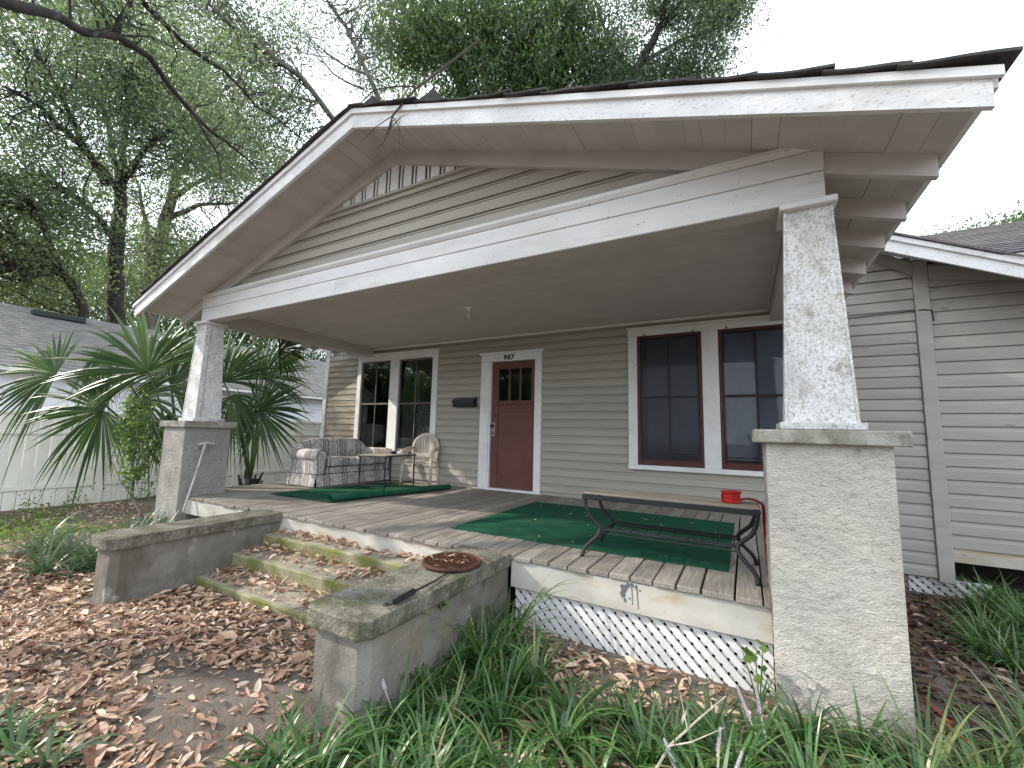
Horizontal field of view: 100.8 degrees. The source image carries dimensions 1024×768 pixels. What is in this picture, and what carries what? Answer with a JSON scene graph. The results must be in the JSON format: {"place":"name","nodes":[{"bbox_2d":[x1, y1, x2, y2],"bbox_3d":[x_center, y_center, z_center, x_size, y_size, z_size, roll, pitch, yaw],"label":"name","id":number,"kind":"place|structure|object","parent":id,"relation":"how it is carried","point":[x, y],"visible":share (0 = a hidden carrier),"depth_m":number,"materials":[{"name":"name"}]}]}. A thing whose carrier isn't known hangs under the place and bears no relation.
{"place":"outdoors","nodes":[
{"label":"outdoors","id":0,"kind":"place"},
{"bbox_2d":[0,481,1023,767],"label":"ground","id":1,"kind":"structure","parent":0,"point":[188,677],"depth_m":2.41,"materials":[{"name":"brown soil"}]},
{"bbox_2d":[0,702,91,767],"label":"strap leaved plant","id":2,"kind":"object","parent":1,"relation":"on","point":[21,734],"visible":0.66,"depth_m":1.79,"materials":[{"name":"green plant"}]},
{"bbox_2d":[0,515,92,561],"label":"strap leaved plant","id":3,"kind":"object","parent":1,"relation":"on","point":[46,545],"visible":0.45,"depth_m":4.34,"materials":[{"name":"green plant"}]},
{"bbox_2d":[0,510,92,560],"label":"strap leaved plant","id":4,"kind":"object","parent":1,"relation":"on","point":[42,537],"visible":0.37,"depth_m":4.52,"materials":[{"name":"green plant"}]},
{"bbox_2d":[0,522,94,583],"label":"strap leaved plant","id":5,"kind":"object","parent":1,"relation":"on","point":[42,560],"visible":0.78,"depth_m":3.83,"materials":[{"name":"green plant"}]},
{"bbox_2d":[0,409,96,510],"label":"vinyl fence","id":6,"kind":"object","parent":1,"relation":"on","point":[11,488],"visible":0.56,"depth_m":7.16,"materials":[{"name":"plastic"}]},
{"bbox_2d":[0,695,99,745],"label":"strap leaved plant","id":7,"kind":"object","parent":1,"relation":"on","point":[32,724],"visible":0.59,"depth_m":1.90,"materials":[{"name":"green plant"}]},
{"bbox_2d":[0,518,109,549],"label":"weed","id":8,"kind":"object","parent":1,"relation":"on","point":[4,533],"visible":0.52,"depth_m":4.91,"materials":[{"name":"green plant"}]},
{"bbox_2d":[0,502,113,524],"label":"weed","id":9,"kind":"object","parent":1,"relation":"on","point":[38,513],"visible":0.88,"depth_m":6.29,"materials":[{"name":"green plant"}]},
{"bbox_2d":[15,517,98,572],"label":"strap leaved plant","id":10,"kind":"object","parent":1,"relation":"on","point":[69,537],"visible":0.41,"depth_m":4.20,"materials":[{"name":"green plant"}]},
{"bbox_2d":[16,536,97,578],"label":"strap leaved plant","id":11,"kind":"object","parent":1,"relation":"on","point":[75,560],"visible":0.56,"depth_m":3.97,"materials":[{"name":"green plant"}]},
{"bbox_2d":[0,714,130,767],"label":"strap leaved plant","id":12,"kind":"object","parent":1,"relation":"on","point":[43,758],"visible":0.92,"depth_m":1.72,"materials":[{"name":"green plant"}]},
{"bbox_2d":[0,203,136,325],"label":"oak tree","id":13,"kind":"object","parent":1,"relation":"on","point":[93,308],"visible":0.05,"depth_m":21.55,"materials":[{"name":"green plant"}]},
{"bbox_2d":[0,122,165,322],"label":"oak tree","id":14,"kind":"object","parent":1,"relation":"on","point":[18,265],"visible":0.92,"depth_m":11.86,"materials":[{"name":"green plant"}]},
{"bbox_2d":[0,296,248,523],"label":"fan palm","id":15,"kind":"object","parent":1,"relation":"on","point":[173,351],"visible":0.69,"depth_m":6.26,"materials":[{"name":"green plant"}]},
{"bbox_2d":[108,387,162,525],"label":"young shrub","id":16,"kind":"object","parent":1,"relation":"on","point":[133,474],"visible":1,"depth_m":5.92,"materials":[{"name":"green plant"}]},
{"bbox_2d":[0,0,279,325],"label":"oak tree","id":17,"kind":"object","parent":1,"relation":"on","point":[93,81],"visible":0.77,"depth_m":13.27,"materials":[{"name":"green plant"}]},
{"bbox_2d":[16,182,277,350],"bbox_3d":[-19.336,-3.163,25.234,11.018,14.219,14.610,-2,-8,29],"label":"oak tree","id":18,"kind":"object","parent":1,"relation":"on","point":[168,323],"visible":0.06,"depth_m":23.36,"materials":[{"name":"green plant"}]},
{"bbox_2d":[0,0,321,191],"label":"oak tree","id":19,"kind":"object","parent":1,"relation":"on","point":[34,10],"visible":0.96,"depth_m":8.06,"materials":[{"name":"green plant"}]},
{"bbox_2d":[9,0,313,331],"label":"oak tree","id":20,"kind":"object","parent":1,"relation":"on","point":[151,271],"visible":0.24,"depth_m":19.19,"materials":[{"name":"green plant"}]},
{"bbox_2d":[0,302,324,486],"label":"neighbour house","id":21,"kind":"structure","parent":1,"relation":"on","point":[21,327],"depth_m":10.73,"materials":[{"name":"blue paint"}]},
{"bbox_2d":[89,411,235,502],"bbox_3d":[-7.096,1.530,8.855,0.160,1.788,2.434,-2,-8,29],"label":"vinyl fence","id":22,"kind":"object","parent":1,"relation":"on","point":[98,493],"visible":0.14,"depth_m":8.05,"materials":[{"name":"plastic"}]},
{"bbox_2d":[166,330,318,485],"bbox_3d":[-4.408,0.596,7.237,2.489,3.238,1.120,2,-7,-3],"label":"fan palm","id":23,"kind":"object","parent":1,"relation":"on","point":[250,417],"visible":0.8,"depth_m":6.90,"materials":[{"name":"green plant"}]},
{"bbox_2d":[174,319,325,361],"bbox_3d":[-14.531,-1.880,28.509,11.402,12.649,14.267,-2,-8,29],"label":"oak tree","id":24,"kind":"object","parent":1,"relation":"on","point":[321,355],"visible":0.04,"depth_m":25.84,"materials":[{"name":"green plant"}]},
{"bbox_2d":[210,689,333,767],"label":"strap leaved plant","id":25,"kind":"object","parent":1,"relation":"on","point":[279,734],"visible":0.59,"depth_m":1.81,"materials":[{"name":"green plant"}]},
{"bbox_2d":[204,715,340,767],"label":"strap leaved plant","id":26,"kind":"object","parent":1,"relation":"on","point":[267,756],"visible":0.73,"depth_m":1.68,"materials":[{"name":"green plant"}]},
{"bbox_2d":[230,420,320,486],"bbox_3d":[-5.938,1.806,10.962,0.160,1.791,2.434,-2,-8,29],"label":"vinyl fence","id":27,"kind":"object","parent":1,"relation":"on","point":[273,473],"visible":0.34,"depth_m":10.79,"materials":[{"name":"plastic"}]},
{"bbox_2d":[116,0,445,190],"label":"oak tree","id":28,"kind":"object","parent":1,"relation":"on","point":[258,37],"visible":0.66,"depth_m":13.13,"materials":[{"name":"green plant"}]},
{"bbox_2d":[91,509,510,735],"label":"concrete steps","id":29,"kind":"structure","parent":1,"relation":"on","point":[366,639],"depth_m":3.02,"materials":[{"name":"concrete"}]},
{"bbox_2d":[208,564,330,611],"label":"leaf litter","id":30,"kind":"object","parent":29,"relation":"on","point":[253,578],"visible":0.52,"depth_m":3.53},
{"bbox_2d":[242,541,384,582],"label":"leaf litter","id":31,"kind":"object","parent":29,"relation":"on","point":[347,566],"visible":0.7,"depth_m":3.68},
{"bbox_2d":[274,527,425,561],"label":"leaf litter","id":32,"kind":"object","parent":29,"relation":"on","point":[340,541],"visible":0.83,"depth_m":3.88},
{"bbox_2d":[422,552,480,572],"bbox_3d":[-0.401,1.179,2.815,0.394,0.022,0.394,-2,-8,29],"label":"round grate","id":33,"kind":"object","parent":29,"relation":"on","point":[429,562],"visible":0.96,"depth_m":2.78,"materials":[{"name":"metal"}]},
{"bbox_2d":[242,677,402,767],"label":"strap leaved plant","id":34,"kind":"object","parent":1,"relation":"on","point":[322,749],"visible":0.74,"depth_m":1.74,"materials":[{"name":"green plant"}]},
{"bbox_2d":[287,718,379,767],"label":"strap leaved plant","id":35,"kind":"object","parent":1,"relation":"on","point":[343,763],"visible":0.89,"depth_m":1.61,"materials":[{"name":"green plant"}]},
{"bbox_2d":[309,686,424,767],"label":"strap leaved plant","id":36,"kind":"object","parent":1,"relation":"on","point":[368,708],"visible":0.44,"depth_m":1.85,"materials":[{"name":"green plant"}]},
{"bbox_2d":[325,711,459,767],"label":"strap leaved plant","id":37,"kind":"object","parent":1,"relation":"on","point":[393,761],"visible":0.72,"depth_m":1.73,"materials":[{"name":"green plant"}]},
{"bbox_2d":[339,650,459,763],"bbox_3d":[-0.527,1.486,1.998,0.571,0.282,0.592,5,-7,-26],"label":"strap leaved plant","id":38,"kind":"object","parent":1,"relation":"on","point":[406,712],"visible":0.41,"depth_m":2.03,"materials":[{"name":"green plant"}]},
{"bbox_2d":[356,700,487,767],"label":"strap leaved plant","id":39,"kind":"object","parent":1,"relation":"on","point":[444,760],"visible":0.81,"depth_m":1.68,"materials":[{"name":"green plant"}]},
{"bbox_2d":[379,681,478,765],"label":"strap leaved plant","id":40,"kind":"object","parent":1,"relation":"on","point":[421,721],"visible":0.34,"depth_m":1.90,"materials":[{"name":"green plant"}]},
{"bbox_2d":[388,644,482,727],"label":"strap leaved plant","id":41,"kind":"object","parent":1,"relation":"on","point":[437,686],"visible":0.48,"depth_m":2.22,"materials":[{"name":"green plant"}]},
{"bbox_2d":[397,659,504,752],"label":"strap leaved plant","id":42,"kind":"object","parent":1,"relation":"on","point":[453,711],"visible":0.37,"depth_m":2.04,"materials":[{"name":"green plant"}]},
{"bbox_2d":[422,612,506,693],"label":"strap leaved plant","id":43,"kind":"object","parent":1,"relation":"on","point":[462,651],"visible":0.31,"depth_m":2.49,"materials":[{"name":"green plant"}]},
{"bbox_2d":[416,697,523,767],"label":"strap leaved plant","id":44,"kind":"object","parent":1,"relation":"on","point":[480,756],"visible":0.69,"depth_m":1.77,"materials":[{"name":"green plant"}]},
{"bbox_2d":[418,637,529,737],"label":"strap leaved plant","id":45,"kind":"object","parent":1,"relation":"on","point":[474,684],"visible":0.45,"depth_m":2.24,"materials":[{"name":"green plant"}]},
{"bbox_2d":[331,0,651,98],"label":"laurel tree","id":46,"kind":"object","parent":1,"relation":"on","point":[535,50],"visible":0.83,"depth_m":17.24,"materials":[{"name":"green plant"}]},
{"bbox_2d":[421,580,563,722],"bbox_3d":[-0.166,1.440,2.585,0.965,0.497,1.113,4,-7,-20],"label":"strap leaved plant","id":47,"kind":"object","parent":1,"relation":"on","point":[488,633],"visible":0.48,"depth_m":2.59,"materials":[{"name":"green plant"}]},
{"bbox_2d":[437,651,549,759],"bbox_3d":[-0.088,1.494,2.024,0.562,0.275,0.625,-2,-8,29],"label":"strap leaved plant","id":48,"kind":"object","parent":1,"relation":"on","point":[497,715],"visible":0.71,"depth_m":2.04,"materials":[{"name":"green plant"}]},
{"bbox_2d":[443,610,556,709],"bbox_3d":[-0.157,1.516,2.446,0.744,0.329,0.773,-2,-8,29],"label":"strap leaved plant","id":49,"kind":"object","parent":1,"relation":"on","point":[494,651],"visible":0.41,"depth_m":2.44,"materials":[{"name":"green plant"}]},
{"bbox_2d":[434,570,572,693],"bbox_3d":[-0.056,1.470,2.669,0.938,0.474,1.091,-2,-8,29],"label":"strap leaved plant","id":50,"kind":"object","parent":1,"relation":"on","point":[515,637],"visible":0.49,"depth_m":2.65,"materials":[{"name":"green plant"}]},
{"bbox_2d":[453,636,559,719],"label":"strap leaved plant","id":51,"kind":"object","parent":1,"relation":"on","point":[514,671],"visible":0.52,"depth_m":2.28,"materials":[{"name":"green plant"}]},
{"bbox_2d":[447,688,584,767],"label":"strap leaved plant","id":52,"kind":"object","parent":1,"relation":"on","point":[494,761],"visible":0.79,"depth_m":1.73,"materials":[{"name":"green plant"}]},
{"bbox_2d":[452,583,592,665],"bbox_3d":[-0.074,1.441,2.753,1.020,0.550,1.032,5,-7,-27],"label":"strap leaved plant","id":53,"kind":"object","parent":1,"relation":"on","point":[507,620],"visible":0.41,"depth_m":2.73,"materials":[{"name":"green plant"}]},
{"bbox_2d":[478,619,595,727],"bbox_3d":[0.086,1.507,2.346,0.689,0.333,0.714,-2,-8,29],"label":"strap leaved plant","id":54,"kind":"object","parent":1,"relation":"on","point":[538,674],"visible":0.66,"depth_m":2.35,"materials":[{"name":"green plant"}]},
{"bbox_2d":[490,667,638,767],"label":"strap leaved plant","id":55,"kind":"object","parent":1,"relation":"on","point":[569,735],"visible":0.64,"depth_m":1.87,"materials":[{"name":"green plant"}]},
{"bbox_2d":[502,650,646,766],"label":"strap leaved plant","id":56,"kind":"object","parent":1,"relation":"on","point":[584,704],"visible":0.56,"depth_m":2.02,"materials":[{"name":"green plant"}]},
{"bbox_2d":[130,46,1023,745],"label":"wooden house","id":57,"kind":"structure","parent":1,"relation":"on","point":[698,286],"depth_m":4.07,"materials":[{"name":"beige paint"}]},
{"bbox_2d":[286,438,389,487],"bbox_3d":[-2.890,1.294,7.212,0.760,0.732,1.554,-2,-8,29],"label":"loveseat","id":58,"kind":"object","parent":57,"relation":"on","point":[320,462],"visible":0.85,"depth_m":6.83,"materials":[{"name":"fabric"}]},
{"bbox_2d":[271,482,450,501],"bbox_3d":[-2.095,1.495,6.104,1.427,0.095,2.025,-3,-8,35],"label":"green rug","id":59,"kind":"object","parent":57,"relation":"on","point":[339,493],"visible":0.98,"depth_m":5.91,"materials":[{"name":"carpet"}]},
{"bbox_2d":[358,453,415,490],"bbox_3d":[-1.910,1.337,6.529,0.457,0.515,0.873,-1,-7,20],"label":"side table","id":60,"kind":"object","parent":59,"relation":"on","point":[385,455],"visible":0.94,"depth_m":6.32,"materials":[{"name":"black metal"}]},
{"bbox_2d":[353,348,439,456],"bbox_3d":[-2.175,0.355,7.882,2.038,1.900,0.132,-2,-8,29],"label":"window","id":61,"kind":"structure","parent":57,"relation":"in","point":[381,378],"depth_m":7.89,"materials":[{"name":"white paint"}]},
{"bbox_2d":[399,433,439,484],"bbox_3d":[-1.499,1.238,7.028,0.553,0.856,0.495,0,-7,9],"label":"plastic armchair","id":62,"kind":"object","parent":57,"relation":"on","point":[432,451],"visible":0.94,"depth_m":7.18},
{"bbox_2d":[361,38,480,173],"bbox_3d":[-0.931,-2.348,3.622,1.247,1.388,0.350,0,-7,14],"label":"fallen branch","id":63,"kind":"object","parent":57,"relation":"on","point":[435,74],"visible":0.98,"depth_m":3.57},
{"bbox_2d":[489,360,534,490],"bbox_3d":[0.001,0.628,6.641,0.785,1.994,0.123,-2,-8,29],"label":"door","id":64,"kind":"structure","parent":57,"relation":"in","point":[512,422],"depth_m":6.65,"materials":[{"name":"red paint"}]},
{"bbox_2d":[451,501,734,571],"bbox_3d":[0.885,1.394,4.183,2.295,0.010,1.868,-2,-8,29],"label":"green rug","id":65,"kind":"object","parent":57,"relation":"on","point":[561,525],"visible":0.88,"depth_m":3.89,"materials":[{"name":"carpet"}]},
{"bbox_2d":[580,488,760,585],"bbox_3d":[1.130,1.056,3.088,1.185,0.453,0.514,-2,-8,29],"label":"slatted bench","id":66,"kind":"object","parent":65,"relation":"on","point":[661,498],"visible":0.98,"depth_m":3.03,"materials":[{"name":"black metal"}]},
{"bbox_2d":[720,490,767,576],"bbox_3d":[1.578,0.988,2.853,0.303,0.508,0.175,-2,-8,29],"label":"strap reel","id":67,"kind":"object","parent":66,"relation":"on","point":[731,496],"visible":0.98,"depth_m":2.88,"materials":[{"name":"red plastic"}]},
{"bbox_2d":[627,315,782,476],"bbox_3d":[2.509,0.153,5.335,2.096,1.916,0.132,-2,-8,29],"label":"window","id":68,"kind":"structure","parent":57,"relation":"in","point":[672,407],"depth_m":5.33,"materials":[{"name":"white paint"}]},
{"bbox_2d":[536,713,621,767],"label":"strap leaved plant","id":69,"kind":"object","parent":1,"relation":"on","point":[604,764],"visible":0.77,"depth_m":1.71,"materials":[{"name":"green plant"}]},
{"bbox_2d":[581,668,670,745],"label":"strap leaved plant","id":70,"kind":"object","parent":1,"relation":"on","point":[625,718],"visible":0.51,"depth_m":2.08,"materials":[{"name":"green plant"}]},
{"bbox_2d":[580,677,708,767],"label":"strap leaved plant","id":71,"kind":"object","parent":1,"relation":"on","point":[638,740],"visible":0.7,"depth_m":1.85,"materials":[{"name":"green plant"}]},
{"bbox_2d":[557,0,781,86],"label":"oak tree","id":72,"kind":"object","parent":1,"relation":"on","point":[708,17],"visible":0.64,"depth_m":17.04,"materials":[{"name":"green plant"}]},
{"bbox_2d":[619,677,741,767],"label":"strap leaved plant","id":73,"kind":"object","parent":1,"relation":"on","point":[680,712],"visible":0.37,"depth_m":1.94,"materials":[{"name":"green plant"}]},
{"bbox_2d":[655,694,725,767],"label":"dry branch","id":74,"kind":"object","parent":1,"relation":"on","point":[671,744],"visible":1,"depth_m":1.75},
{"bbox_2d":[633,698,748,767],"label":"strap leaved plant","id":75,"kind":"object","parent":1,"relation":"on","point":[708,764],"visible":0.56,"depth_m":1.77,"materials":[{"name":"green plant"}]},
{"bbox_2d":[638,717,767,767],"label":"strap leaved plant","id":76,"kind":"object","parent":1,"relation":"on","point":[723,764],"visible":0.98,"depth_m":1.66,"materials":[{"name":"green plant"}]},
{"bbox_2d":[646,676,789,767],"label":"strap leaved plant","id":77,"kind":"object","parent":1,"relation":"on","point":[715,719],"visible":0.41,"depth_m":1.99,"materials":[{"name":"green plant"}]},
{"bbox_2d":[664,673,793,767],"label":"strap leaved plant","id":78,"kind":"object","parent":1,"relation":"on","point":[748,756],"visible":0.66,"depth_m":1.80,"materials":[{"name":"green plant"}]},
{"bbox_2d":[683,675,836,767],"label":"strap leaved plant","id":79,"kind":"object","parent":1,"relation":"on","point":[766,730],"visible":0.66,"depth_m":1.89,"materials":[{"name":"green plant"}]},
{"bbox_2d":[742,639,781,706],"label":"seedling","id":80,"kind":"object","parent":1,"relation":"on","point":[750,656],"visible":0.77,"depth_m":2.20,"materials":[{"name":"green plant"}]},
{"bbox_2d":[721,693,829,767],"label":"strap leaved plant","id":81,"kind":"object","parent":1,"relation":"on","point":[810,762],"visible":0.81,"depth_m":1.72,"materials":[{"name":"green plant"}]},
{"bbox_2d":[727,671,889,767],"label":"strap leaved plant","id":82,"kind":"object","parent":1,"relation":"on","point":[793,721],"visible":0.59,"depth_m":1.92,"materials":[{"name":"green plant"}]},
{"bbox_2d":[777,714,904,767],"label":"strap leaved plant","id":83,"kind":"object","parent":1,"relation":"on","point":[843,762],"visible":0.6,"depth_m":1.73,"materials":[{"name":"green plant"}]},
{"bbox_2d":[793,685,932,767],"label":"strap leaved plant","id":84,"kind":"object","parent":1,"relation":"on","point":[858,745],"visible":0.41,"depth_m":1.89,"materials":[{"name":"green plant"}]},
{"bbox_2d":[810,723,948,767],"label":"strap leaved plant","id":85,"kind":"object","parent":1,"relation":"on","point":[932,763],"visible":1,"depth_m":1.59,"materials":[{"name":"green plant"}]},
{"bbox_2d":[812,708,999,767],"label":"strap leaved plant","id":86,"kind":"object","parent":1,"relation":"on","point":[916,762],"visible":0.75,"depth_m":1.73,"materials":[{"name":"green plant"}]},
{"bbox_2d":[845,711,994,767],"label":"strap leaved plant","id":87,"kind":"object","parent":1,"relation":"on","point":[909,740],"visible":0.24,"depth_m":1.85,"materials":[{"name":"green plant"}]},
{"bbox_2d":[820,661,1023,767],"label":"strap leaved plant","id":88,"kind":"object","parent":1,"relation":"on","point":[929,734],"visible":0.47,"depth_m":1.81,"materials":[{"name":"green plant"}]},
{"bbox_2d":[856,708,1023,767],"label":"strap leaved plant","id":89,"kind":"object","parent":1,"relation":"on","point":[962,760],"visible":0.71,"depth_m":1.68,"materials":[{"name":"green plant"}]},
{"bbox_2d":[896,691,1023,767],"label":"strap leaved plant","id":90,"kind":"object","parent":1,"relation":"on","point":[999,758],"visible":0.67,"depth_m":1.70,"materials":[{"name":"green plant"}]},
{"bbox_2d":[897,696,1023,767],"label":"strap leaved plant","id":91,"kind":"object","parent":1,"relation":"on","point":[1007,763],"visible":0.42,"depth_m":1.74,"materials":[{"name":"green plant"}]},
{"bbox_2d":[917,594,1023,656],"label":"strap leaved plant","id":92,"kind":"object","parent":1,"relation":"on","point":[983,631],"visible":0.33,"depth_m":3.07,"materials":[{"name":"green plant"}]},
{"bbox_2d":[918,656,1023,767],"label":"strap leaved plant","id":93,"kind":"object","parent":1,"relation":"on","point":[1019,716],"visible":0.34,"depth_m":1.91,"materials":[{"name":"green plant"}]},
{"bbox_2d":[922,652,1023,750],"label":"strap leaved plant","id":94,"kind":"object","parent":1,"relation":"on","point":[1010,703],"visible":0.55,"depth_m":2.04,"materials":[{"name":"green plant"}]},
{"bbox_2d":[925,596,1022,649],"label":"strap leaved plant","id":95,"kind":"object","parent":1,"relation":"on","point":[994,617],"visible":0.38,"depth_m":3.30,"materials":[{"name":"green plant"}]},
{"bbox_2d":[926,585,1022,658],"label":"strap leaved plant","id":96,"kind":"object","parent":1,"relation":"on","point":[985,634],"visible":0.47,"depth_m":3.05,"materials":[{"name":"green plant"}]},
{"bbox_2d":[931,574,1019,621],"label":"strap leaved plant","id":97,"kind":"object","parent":1,"relation":"on","point":[972,604],"visible":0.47,"depth_m":3.66,"materials":[{"name":"green plant"}]},
{"bbox_2d":[931,199,1023,232],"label":"oak tree","id":98,"kind":"object","parent":1,"relation":"on","point":[1011,219],"visible":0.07,"depth_m":13.57,"materials":[{"name":"green plant"}]},
{"bbox_2d":[935,567,1022,617],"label":"strap leaved plant","id":99,"kind":"object","parent":1,"relation":"on","point":[982,588],"visible":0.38,"depth_m":3.85,"materials":[{"name":"green plant"}]},
{"bbox_2d":[938,697,1023,767],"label":"strap leaved plant","id":100,"kind":"object","parent":1,"relation":"on","point":[1020,750],"visible":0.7,"depth_m":1.72,"materials":[{"name":"green plant"}]},
{"bbox_2d":[940,616,1023,679],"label":"strap leaved plant","id":101,"kind":"object","parent":1,"relation":"on","point":[990,653],"visible":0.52,"depth_m":2.78,"materials":[{"name":"green plant"}]},
{"bbox_2d":[941,577,1023,621],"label":"strap leaved plant","id":102,"kind":"object","parent":1,"relation":"on","point":[988,595],"visible":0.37,"depth_m":3.68,"materials":[{"name":"green plant"}]},
{"bbox_2d":[944,609,1023,678],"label":"strap leaved plant","id":103,"kind":"object","parent":1,"relation":"on","point":[1019,662],"visible":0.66,"depth_m":2.74,"materials":[{"name":"green plant"}]},
{"bbox_2d":[0,0,1023,360],"label":"sky","id":104,"kind":"structure","parent":0,"point":[986,167],"materials":[{"name":"white"}]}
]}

